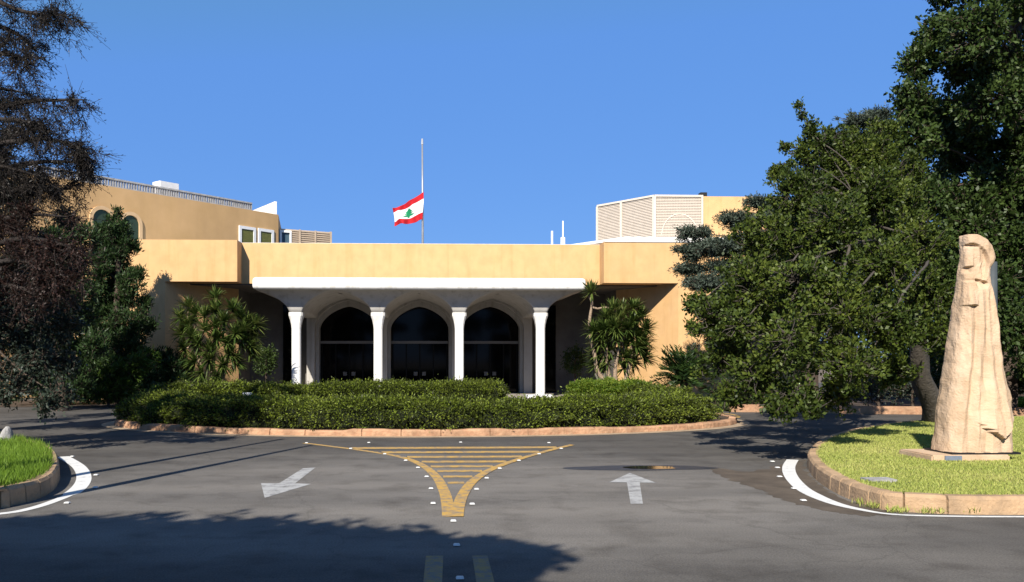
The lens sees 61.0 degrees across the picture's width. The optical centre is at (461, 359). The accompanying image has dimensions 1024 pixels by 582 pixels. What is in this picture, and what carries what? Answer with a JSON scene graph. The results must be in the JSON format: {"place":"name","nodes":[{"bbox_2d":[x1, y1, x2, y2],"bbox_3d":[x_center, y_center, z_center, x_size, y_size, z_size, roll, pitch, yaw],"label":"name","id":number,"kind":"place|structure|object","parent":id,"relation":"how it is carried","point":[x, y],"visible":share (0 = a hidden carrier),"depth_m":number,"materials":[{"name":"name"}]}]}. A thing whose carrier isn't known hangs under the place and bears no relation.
{"place":"outdoors","nodes":[
{"label":"outdoors","id":0,"kind":"place"},
{"bbox_2d":[251,342,279,381],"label":"potted bush","id":1,"kind":"object","parent":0,"point":[265,364],"visible":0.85,"depth_m":38.95,"materials":[{"name":"green plant"}]},
{"bbox_2d":[126,415,728,429],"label":"island soil","id":2,"kind":"structure","parent":0,"point":[721,418],"depth_m":20.42,"materials":[{"name":"brown soil"}]},
{"bbox_2d":[135,374,510,400],"bbox_3d":[-3.979,1.056,26.678,11.565,1.237,3.111,0,0,-18],"label":"hedge","id":3,"kind":"object","parent":2,"relation":"on","point":[465,388],"visible":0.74,"depth_m":26.79,"materials":[{"name":"green plant"}]},
{"bbox_2d":[109,382,725,432],"bbox_3d":[-1.084,1.126,21.773,16.229,1.114,5.479,0,0,-2],"label":"hedge","id":4,"kind":"object","parent":2,"relation":"on","point":[423,411],"visible":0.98,"depth_m":20.09,"materials":[{"name":"green plant"}]},
{"bbox_2d":[562,372,652,395],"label":"hedge","id":5,"kind":"object","parent":2,"relation":"on","point":[610,385],"visible":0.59,"depth_m":26.22,"materials":[{"name":"green plant"}]},
{"bbox_2d":[621,381,692,393],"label":"hedge","id":6,"kind":"object","parent":2,"relation":"on","point":[641,387],"visible":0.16,"depth_m":25.07,"materials":[{"name":"green plant"}]},
{"bbox_2d":[0,0,1006,351],"label":"sky","id":7,"kind":"structure","parent":0,"point":[530,116],"materials":[{"name":"blue"}]},
{"bbox_2d":[0,383,1023,581],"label":"road","id":8,"kind":"structure","parent":0,"point":[164,507],"depth_m":9.27,"materials":[{"name":"grey asphalt"}]},
{"bbox_2d":[0,440,59,507],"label":"kerb","id":9,"kind":"structure","parent":8,"relation":"on","point":[40,486],"depth_m":10.46,"materials":[{"name":"stone"}]},
{"bbox_2d":[0,456,91,513],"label":"edge line","id":10,"kind":"object","parent":8,"relation":"on","point":[83,478],"visible":0.99,"depth_m":11.95,"materials":[{"name":"white paint"}]},
{"bbox_2d":[0,94,93,378],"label":"dark evergreen","id":11,"kind":"object","parent":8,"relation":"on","point":[61,225],"visible":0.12,"depth_m":19.50,"materials":[{"name":"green plant"}]},
{"bbox_2d":[0,400,119,406],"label":"bed soil","id":12,"kind":"structure","parent":8,"relation":"on","point":[28,404],"depth_m":32.48,"materials":[{"name":"brown soil"}]},
{"bbox_2d":[12,355,92,404],"bbox_3d":[-15.175,0.714,32.252,3.374,2.404,2.134,0,0,-2],"label":"feathery shrub","id":13,"kind":"object","parent":12,"relation":"on","point":[82,395],"visible":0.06,"depth_m":32.06,"materials":[{"name":"green plant"}]},
{"bbox_2d":[8,215,113,410],"bbox_3d":[-13.292,-1.622,28.515,3.758,6.645,2.632,0,0,-2],"label":"cypress","id":14,"kind":"object","parent":12,"relation":"in","point":[89,343],"visible":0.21,"depth_m":28.43,"materials":[{"name":"green leaf foliage"},{"name":"bark"}]},
{"bbox_2d":[76,203,161,403],"bbox_3d":[-13.242,-1.930,33.114,3.527,8.002,2.417,0,0,-2],"label":"cypress","id":15,"kind":"object","parent":12,"relation":"on","point":[129,329],"visible":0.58,"depth_m":32.79,"materials":[{"name":"green leaf foliage"},{"name":"bark"}]},
{"bbox_2d":[80,344,161,406],"bbox_3d":[-12.189,0.563,31.011,2.891,2.279,1.426,0,0,-13],"label":"feathery shrub","id":16,"kind":"object","parent":12,"relation":"on","point":[106,376],"visible":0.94,"depth_m":30.83,"materials":[{"name":"green plant"}]},
{"bbox_2d":[134,344,196,391],"bbox_3d":[-11.290,0.571,33.220,2.716,2.372,1.940,0,0,-2],"label":"feathery shrub","id":17,"kind":"object","parent":12,"relation":"on","point":[169,368],"visible":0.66,"depth_m":32.92,"materials":[{"name":"green plant"}]},
{"bbox_2d":[166,283,269,382],"bbox_3d":[-9.336,-0.625,33.105,4.072,4.640,2.214,0,0,-2],"label":"yucca","id":18,"kind":"object","parent":12,"relation":"on","point":[239,331],"visible":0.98,"depth_m":32.94,"materials":[{"name":"green plant"}]},
{"bbox_2d":[0,165,280,397],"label":"arched wing","id":19,"kind":"structure","parent":8,"relation":"on","point":[163,210],"depth_m":44.42,"materials":[{"name":"beige paint"}]},
{"bbox_2d":[89,206,112,234],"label":"window","id":20,"kind":"structure","parent":19,"relation":"in","point":[98,211],"depth_m":41.05,"materials":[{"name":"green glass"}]},
{"bbox_2d":[120,212,142,238],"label":"window","id":21,"kind":"structure","parent":19,"relation":"in","point":[137,224],"depth_m":42.56,"materials":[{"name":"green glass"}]},
{"bbox_2d":[239,225,255,242],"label":"window","id":22,"kind":"structure","parent":19,"relation":"in","point":[241,233],"depth_m":47.86,"materials":[{"name":"white paint"}]},
{"bbox_2d":[258,228,273,242],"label":"window","id":23,"kind":"structure","parent":19,"relation":"in","point":[271,232],"depth_m":48.84,"materials":[{"name":"white paint"}]},
{"bbox_2d":[261,468,313,497],"bbox_3d":[-2.407,1.696,12.110,0.692,0.001,2.968,0,0,-2],"label":"arrow marking","id":24,"kind":"object","parent":8,"relation":"on","point":[285,485],"visible":1,"depth_m":11.76,"materials":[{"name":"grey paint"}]},
{"bbox_2d":[279,228,331,242],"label":"screened block","id":25,"kind":"structure","parent":8,"relation":"on","point":[294,236],"depth_m":50.87,"materials":[{"name":"white paint"}]},
{"bbox_2d":[279,230,291,242],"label":"window","id":26,"kind":"structure","parent":25,"relation":"in","point":[285,236],"depth_m":50.35,"materials":[{"name":"white paint"}]},
{"bbox_2d":[101,419,748,437],"bbox_3d":[-0.859,1.695,23.885,17.420,0.001,10.120,0,0,-2],"label":"gutter strip","id":27,"kind":"object","parent":8,"relation":"on","point":[112,425],"visible":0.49,"depth_m":19.83,"materials":[{"name":"grey concrete"}]},
{"bbox_2d":[114,413,736,435],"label":"island kerb","id":28,"kind":"structure","parent":8,"relation":"on","point":[730,420],"depth_m":19.57,"materials":[{"name":"stone"}]},
{"bbox_2d":[423,556,442,581],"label":"lane marking","id":29,"kind":"object","parent":8,"relation":"on","point":[433,571],"visible":1,"depth_m":7.00,"materials":[{"name":"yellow paint"}]},
{"bbox_2d":[74,239,799,399],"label":"entrance building","id":30,"kind":"structure","parent":8,"relation":"on","point":[514,316],"depth_m":37.38,"materials":[{"name":"paint"}]},
{"bbox_2d":[283,305,291,383],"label":"side window","id":31,"kind":"structure","parent":30,"relation":"in","point":[287,330],"depth_m":41.63,"materials":[{"name":"black glass"}]},
{"bbox_2d":[320,307,373,382],"label":"glass doors","id":32,"kind":"structure","parent":30,"relation":"in","point":[347,334],"depth_m":41.61,"materials":[{"name":"black glass"}]},
{"bbox_2d":[391,307,447,381],"label":"glass doors","id":33,"kind":"structure","parent":30,"relation":"in","point":[419,336],"depth_m":41.75,"materials":[{"name":"black glass"}]},
{"bbox_2d":[421,139,423,243],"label":"flagpole","id":34,"kind":"object","parent":30,"relation":"on","point":[422,191],"visible":0.52,"depth_m":42.92,"materials":[{"name":"metal"}]},
{"bbox_2d":[393,192,423,225],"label":"flag","id":35,"kind":"object","parent":34,"relation":"attached to","point":[410,211],"visible":1,"depth_m":42.83,"materials":[{"name":"white fabric"}]},
{"bbox_2d":[464,307,517,392],"label":"glass doors","id":36,"kind":"structure","parent":30,"relation":"in","point":[490,334],"depth_m":41.88,"materials":[{"name":"black glass"}]},
{"bbox_2d":[545,306,555,391],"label":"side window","id":37,"kind":"structure","parent":30,"relation":"in","point":[550,326],"depth_m":42.14,"materials":[{"name":"black glass"}]},
{"bbox_2d":[577,195,784,244],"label":"storey","id":38,"kind":"object","parent":30,"relation":"on","point":[652,217],"visible":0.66,"depth_m":46.69,"materials":[{"name":"paint"}]},
{"bbox_2d":[561,221,564,243],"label":"roof pipe","id":39,"kind":"object","parent":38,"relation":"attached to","point":[562,239],"visible":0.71,"depth_m":44.42,"materials":[{"name":"white metal"}]},
{"bbox_2d":[304,443,571,516],"bbox_3d":[-0.333,1.694,13.541,5.454,0.004,8.393,0,0,-2],"label":"hatch marking","id":40,"kind":"object","parent":8,"relation":"on","point":[451,508],"visible":1,"depth_m":13.86,"materials":[{"name":"yellow paint"}]},
{"bbox_2d":[472,556,493,581],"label":"lane marking","id":41,"kind":"object","parent":8,"relation":"on","point":[482,569],"visible":1,"depth_m":7.00,"materials":[{"name":"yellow paint"}]},
{"bbox_2d":[558,340,586,388],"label":"potted bush","id":42,"kind":"object","parent":8,"relation":"on","point":[575,364],"visible":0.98,"depth_m":39.72,"materials":[{"name":"green plant"}]},
{"bbox_2d":[578,279,659,379],"bbox_3d":[6.015,-0.868,33.103,3.379,4.527,2.036,0,0,-2],"label":"yucca","id":43,"kind":"object","parent":8,"relation":"on","point":[635,334],"visible":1,"depth_m":32.99,"materials":[{"name":"green plant"}]},
{"bbox_2d":[611,473,655,503],"bbox_3d":[2.245,1.696,11.587,0.632,0.001,2.798,0,0,18],"label":"arrow marking","id":44,"kind":"object","parent":8,"relation":"on","point":[633,481],"visible":1,"depth_m":11.76,"materials":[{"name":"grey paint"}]},
{"bbox_2d":[564,465,716,469],"bbox_3d":[2.795,1.697,13.582,2.434,0.001,0.659,0,0,-2],"label":"wet patch","id":45,"kind":"object","parent":8,"relation":"on","point":[621,467],"visible":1,"depth_m":13.62,"materials":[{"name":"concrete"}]},
{"bbox_2d":[624,466,672,468],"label":"puddle water","id":46,"kind":"structure","parent":45,"relation":"on","point":[651,467],"depth_m":13.59,"materials":[{"name":"black liquid"}]},
{"bbox_2d":[711,460,889,516],"bbox_3d":[4.443,1.698,12.164,1.688,0.001,5.502,0,0,11],"label":"dirt patch","id":47,"kind":"object","parent":8,"relation":"on","point":[769,481],"visible":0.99,"depth_m":11.50,"materials":[{"name":"soil"}]},
{"bbox_2d":[724,413,1023,514],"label":"kerb","id":48,"kind":"structure","parent":8,"relation":"on","point":[833,480],"depth_m":9.67,"materials":[{"name":"beige stone"}]},
{"bbox_2d":[729,404,1023,415],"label":"bed kerb","id":49,"kind":"structure","parent":8,"relation":"on","point":[1018,411],"depth_m":26.93,"materials":[{"name":"concrete"}]},
{"bbox_2d":[782,459,1023,516],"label":"edge line","id":50,"kind":"object","parent":8,"relation":"on","point":[790,474],"visible":1,"depth_m":11.14,"materials":[{"name":"white paint"}]},
{"bbox_2d":[852,498,980,514],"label":"weeds","id":51,"kind":"object","parent":8,"relation":"on","point":[901,509],"visible":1,"depth_m":9.61,"materials":[{"name":"green plant"}]},
{"bbox_2d":[525,394,552,398],"bbox_3d":[2.205,1.304,24.658,0.720,0.591,0.700,0,0,-2],"label":"column base","id":52,"kind":"object","parent":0,"point":[531,395],"visible":0.29,"depth_m":24.32,"materials":[{"name":"white paint"}]},
{"bbox_2d":[713,390,1023,409],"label":"planting soil","id":53,"kind":"structure","parent":0,"point":[905,403],"depth_m":32.97,"materials":[{"name":"brown soil"}]},
{"bbox_2d":[647,339,730,401],"bbox_3d":[8.239,0.442,31.464,3.179,2.399,3.308,0,0,37],"label":"cycad","id":54,"kind":"object","parent":53,"relation":"on","point":[680,366],"visible":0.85,"depth_m":31.11,"materials":[{"name":"green plant"}]},
{"bbox_2d":[709,372,750,410],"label":"dark shrub","id":55,"kind":"object","parent":53,"relation":"on","point":[716,395],"visible":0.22,"depth_m":28.85,"materials":[{"name":"green plant"}]},
{"bbox_2d":[737,377,781,403],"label":"dark shrub","id":56,"kind":"object","parent":53,"relation":"on","point":[750,401],"visible":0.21,"depth_m":28.21,"materials":[{"name":"green plant"}]},
{"bbox_2d":[667,103,897,404],"bbox_3d":[11.720,-3.676,30.951,8.593,10.762,4.304,0,0,-2],"label":"cedar","id":57,"kind":"object","parent":53,"relation":"on","point":[706,247],"visible":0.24,"depth_m":30.81,"materials":[{"name":"green plant"}]},
{"bbox_2d":[781,374,820,400],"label":"dark shrub","id":58,"kind":"object","parent":53,"relation":"on","point":[799,378],"visible":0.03,"depth_m":28.61,"materials":[{"name":"green plant"}]},
{"bbox_2d":[817,375,870,405],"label":"dark shrub","id":59,"kind":"object","parent":53,"relation":"on","point":[855,395],"visible":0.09,"depth_m":28.01,"materials":[{"name":"green plant"}]},
{"bbox_2d":[860,357,910,405],"bbox_3d":[13.522,0.782,27.966,1.812,1.739,1.547,0,0,-2],"label":"dark shrub","id":60,"kind":"object","parent":53,"relation":"on","point":[880,396],"visible":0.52,"depth_m":27.86,"materials":[{"name":"green plant"}]},
{"bbox_2d":[858,155,960,394],"bbox_3d":[20.785,-3.682,39.026,7.100,11.959,4.396,0,0,-2],"label":"background tree","id":61,"kind":"object","parent":53,"relation":"on","point":[932,360],"visible":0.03,"depth_m":38.17,"materials":[{"name":"green plant"}]},
{"bbox_2d":[893,356,939,405],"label":"dark shrub","id":62,"kind":"object","parent":53,"relation":"on","point":[908,386],"visible":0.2,"depth_m":27.96,"materials":[{"name":"green plant"}]},
{"bbox_2d":[930,358,943,388],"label":"dark shrub","id":63,"kind":"object","parent":53,"relation":"on","point":[937,376],"visible":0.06,"depth_m":27.69,"materials":[{"name":"green plant"}]},
{"bbox_2d":[883,0,1023,415],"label":"tall tree","id":64,"kind":"object","parent":53,"relation":"on","point":[987,198],"visible":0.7,"depth_m":24.77,"materials":[{"name":"green plant"}]},
{"bbox_2d":[818,360,936,382],"bbox_3d":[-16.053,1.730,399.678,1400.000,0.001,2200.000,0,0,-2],"label":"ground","id":65,"kind":"structure","parent":0,"point":[820,377],"depth_m":87.48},
{"bbox_2d":[815,416,1023,494],"bbox_3d":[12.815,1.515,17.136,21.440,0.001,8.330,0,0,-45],"label":"lawn","id":66,"kind":"structure","parent":0,"point":[920,460],"depth_m":12.74,"materials":[{"name":"green plant"}]},
{"bbox_2d":[681,96,958,425],"bbox_3d":[7.880,-2.199,18.058,4.776,7.911,10.595,0,0,33],"label":"spreading tree","id":67,"kind":"object","parent":66,"relation":"on","point":[848,253],"visible":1,"depth_m":16.49,"materials":[{"name":"green plant"}]},
{"bbox_2d":[860,477,896,482],"bbox_3d":[5.183,1.499,10.778,0.340,0.042,0.240,0,0,-2],"label":"valve cover","id":68,"kind":"object","parent":66,"relation":"on","point":[877,479],"visible":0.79,"depth_m":10.76,"materials":[{"name":"grey metal"}]},
{"bbox_2d":[899,234,1020,460],"bbox_3d":[7.664,-0.187,13.344,1.396,3.434,0.953,0,0,-2],"label":"statue","id":69,"kind":"object","parent":66,"relation":"on","point":[974,418],"visible":1,"depth_m":13.08,"materials":[{"name":"stone"}]},
{"bbox_2d":[990,261,997,312],"bbox_3d":[9.539,-0.115,15.595,0.300,3.270,0.300,0,0,-2],"label":"lamp post","id":70,"kind":"object","parent":66,"relation":"on","point":[993,272],"visible":0.09,"depth_m":15.52,"materials":[{"name":"grey metal"}]},
{"bbox_2d":[1017,396,1023,406],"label":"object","id":71,"kind":"structure","parent":0,"point":[1020,401],"depth_m":28.51,"materials":[{"name":"green plant"}]},
{"label":"lawn","id":72,"kind":"structure","parent":0,"visible":0},
{"bbox_2d":[0,426,13,439],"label":"boulder","id":73,"kind":"object","parent":72,"relation":"on","point":[7,431],"visible":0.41,"depth_m":15.56,"materials":[{"name":"white stone"}]},
{"bbox_2d":[0,433,56,486],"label":"long grass","id":74,"kind":"structure","parent":72,"relation":"on","point":[15,462],"depth_m":12.25,"materials":[{"name":"green plant"}]},
{"bbox_2d":[0,269,89,424],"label":"grey leaf tree","id":75,"kind":"object","parent":72,"relation":"on","point":[19,384],"visible":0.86,"depth_m":16.27,"materials":[{"name":"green plant"}]},
{"bbox_2d":[0,0,122,331],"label":"sparse conifer","id":76,"kind":"object","parent":72,"relation":"on","point":[44,186],"visible":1,"depth_m":14.85,"materials":[{"name":"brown plant"}]}
]}

